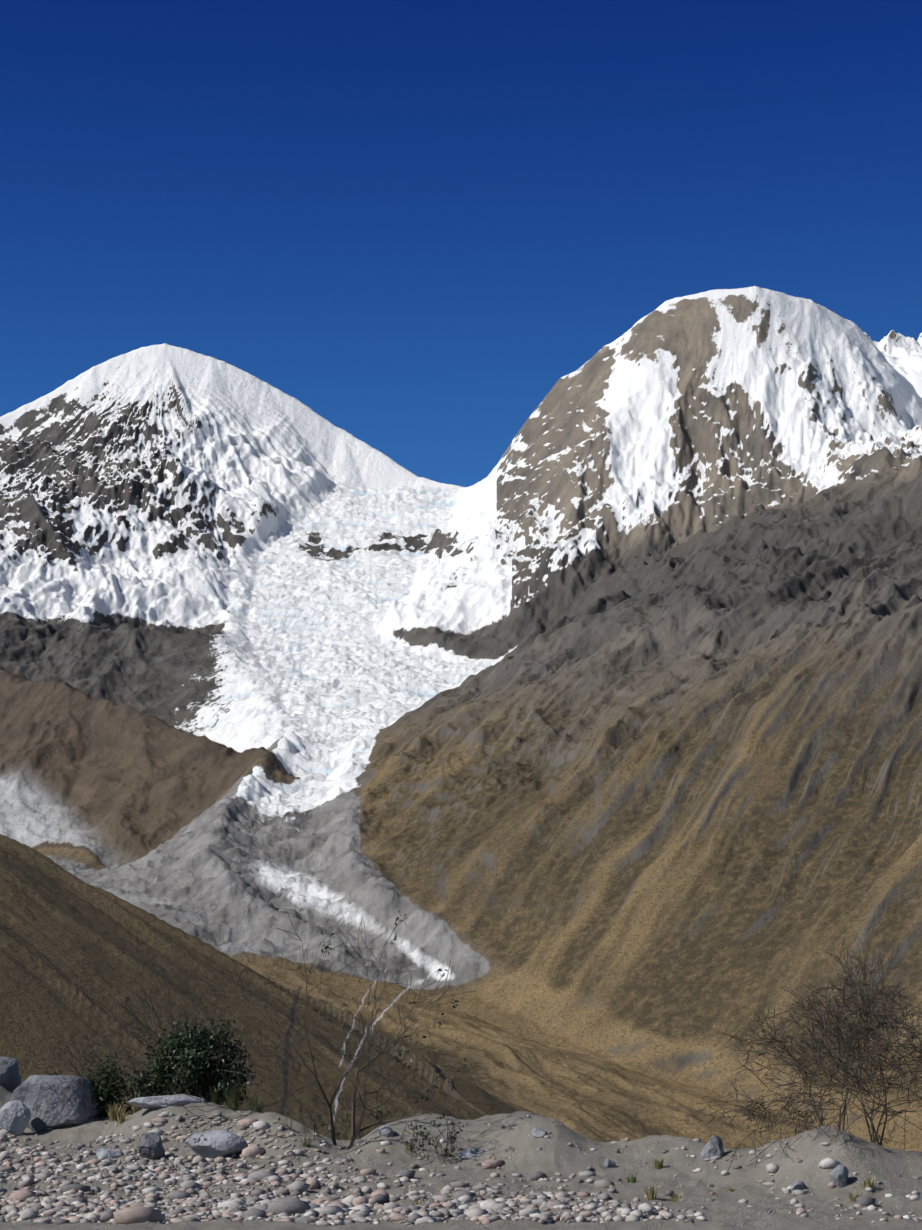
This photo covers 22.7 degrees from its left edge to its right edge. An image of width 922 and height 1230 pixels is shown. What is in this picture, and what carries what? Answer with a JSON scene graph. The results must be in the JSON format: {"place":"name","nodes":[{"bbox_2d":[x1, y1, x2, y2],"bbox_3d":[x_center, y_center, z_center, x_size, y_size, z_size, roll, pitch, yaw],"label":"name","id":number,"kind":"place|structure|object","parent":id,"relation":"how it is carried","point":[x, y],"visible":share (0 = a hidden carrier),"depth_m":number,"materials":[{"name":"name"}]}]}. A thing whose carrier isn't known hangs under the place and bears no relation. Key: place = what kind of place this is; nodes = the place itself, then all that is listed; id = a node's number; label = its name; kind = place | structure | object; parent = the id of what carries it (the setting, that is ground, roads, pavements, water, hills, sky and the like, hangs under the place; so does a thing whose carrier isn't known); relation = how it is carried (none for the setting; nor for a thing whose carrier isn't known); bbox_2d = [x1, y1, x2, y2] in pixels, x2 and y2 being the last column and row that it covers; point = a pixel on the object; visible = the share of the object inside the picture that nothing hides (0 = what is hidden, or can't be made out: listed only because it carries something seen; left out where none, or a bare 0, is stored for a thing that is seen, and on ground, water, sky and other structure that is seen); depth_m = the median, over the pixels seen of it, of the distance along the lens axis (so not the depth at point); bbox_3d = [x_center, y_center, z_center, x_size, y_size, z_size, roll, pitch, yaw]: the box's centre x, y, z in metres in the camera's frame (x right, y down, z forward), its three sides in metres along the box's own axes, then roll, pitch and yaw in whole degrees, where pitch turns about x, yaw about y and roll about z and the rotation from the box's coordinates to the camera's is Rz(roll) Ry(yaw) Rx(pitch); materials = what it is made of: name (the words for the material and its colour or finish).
{"place":"outdoors","nodes":[
{"label":"outdoors","id":0,"kind":"place"},
{"bbox_2d":[0,286,921,1229],"bbox_3d":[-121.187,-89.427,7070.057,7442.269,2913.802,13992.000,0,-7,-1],"label":"terrain","id":1,"kind":"structure","parent":0,"point":[574,736],"depth_m":4712.73,"materials":[{"name":"brown soil"}]},
{"bbox_2d":[33,1028,196,1118],"bbox_3d":[-4.612,6.333,30.987,2.568,1.519,1.684,0,-7,-1],"label":"shrub","id":2,"kind":"object","parent":1,"relation":"on","point":[112,1092],"depth_m":30.77,"materials":[{"name":"green plant"}]},
{"bbox_2d":[77,946,293,1107],"bbox_3d":[-3.681,5.514,30.389,2.866,2.229,2.472,0,-7,-1],"label":"shrub","id":3,"kind":"object","parent":1,"relation":"on","point":[185,1061],"depth_m":30.33,"materials":[{"name":"green plant"}]},
{"bbox_2d":[265,1112,340,1138],"bbox_3d":[-1.913,6.319,27.765,0.895,0.600,0.473,-1,-7,10],"label":"twig","id":4,"kind":"object","parent":1,"relation":"on","point":[284,1125],"visible":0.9,"depth_m":27.77,"materials":[{"name":"brown wood"}]},
{"bbox_2d":[272,1104,342,1139],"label":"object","id":5,"kind":"object","parent":4,"relation":"attached to","point":[318,1123],"visible":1,"depth_m":27.75,"materials":[{"name":"green plant"}]},
{"bbox_2d":[170,914,483,1157],"bbox_3d":[-1.325,5.111,27.265,4.109,3.153,3.162,7,-10,-44],"label":"twig plant","id":6,"kind":"object","parent":1,"relation":"on","point":[354,1135],"visible":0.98,"depth_m":27.45,"materials":[{"name":"grey wood"}]},
{"bbox_2d":[187,911,470,1143],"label":"leaves","id":7,"kind":"object","parent":6,"relation":"attached to","point":[398,1050],"visible":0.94,"depth_m":27.29,"materials":[{"name":"brown plant"}]},
{"bbox_2d":[326,1094,407,1137],"bbox_3d":[-1.080,6.550,29.381,1.340,0.840,0.548,3,-8,-25],"label":"twig","id":8,"kind":"object","parent":1,"relation":"on","point":[381,1114],"visible":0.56,"depth_m":29.36,"materials":[{"name":"brown wood"}]},
{"bbox_2d":[339,1102,405,1124],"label":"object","id":9,"kind":"object","parent":8,"relation":"attached to","point":[380,1111],"visible":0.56,"depth_m":29.36,"materials":[{"name":"green plant"}]},
{"bbox_2d":[0,1056,848,1190],"bbox_3d":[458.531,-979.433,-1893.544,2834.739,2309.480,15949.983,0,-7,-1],"label":"boulders","id":10,"kind":"object","parent":1,"relation":"on","point":[20,1113],"visible":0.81,"depth_m":30.15,"materials":[{"name":"grey stone"}]},
{"bbox_2d":[405,1116,457,1161],"bbox_3d":[-0.348,6.279,26.885,0.681,0.792,0.496,2,-7,-13],"label":"dry shrub","id":11,"kind":"object","parent":1,"relation":"on","point":[449,1138],"visible":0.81,"depth_m":26.86,"materials":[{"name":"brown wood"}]},
{"bbox_2d":[400,1106,463,1156],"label":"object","id":12,"kind":"object","parent":11,"relation":"attached to","point":[439,1125],"visible":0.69,"depth_m":26.94,"materials":[{"name":"green plant"}]},
{"bbox_2d":[208,1084,664,1182],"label":"green grass","id":13,"kind":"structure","parent":1,"relation":"on","point":[632,1179],"depth_m":29.82,"materials":[{"name":"green plant"}]},
{"bbox_2d":[29,1096,875,1204],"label":"dry grass","id":14,"kind":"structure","parent":1,"relation":"on","point":[118,1117],"depth_m":23.69,"materials":[{"name":"beige plant"}]},
{"bbox_2d":[0,1089,921,1226],"bbox_3d":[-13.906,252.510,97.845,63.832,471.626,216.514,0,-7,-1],"label":"gravel","id":15,"kind":"structure","parent":1,"relation":"on","point":[137,1209],"depth_m":23.73,"materials":[{"name":"grey gravel"}]},
{"bbox_2d":[690,953,921,1175],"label":"bare bush","id":16,"kind":"object","parent":1,"relation":"on","point":[837,1041],"visible":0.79,"depth_m":25.83,"materials":[{"name":"brown wood"}]},
{"bbox_2d":[755,937,921,1147],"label":"bare bush","id":17,"kind":"object","parent":1,"relation":"on","point":[865,1112],"visible":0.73,"depth_m":25.90,"materials":[{"name":"brown wood"}]},
{"bbox_2d":[0,0,921,486],"label":"sky","id":18,"kind":"structure","parent":0,"point":[408,221],"materials":[{"name":"blue"}]}
]}

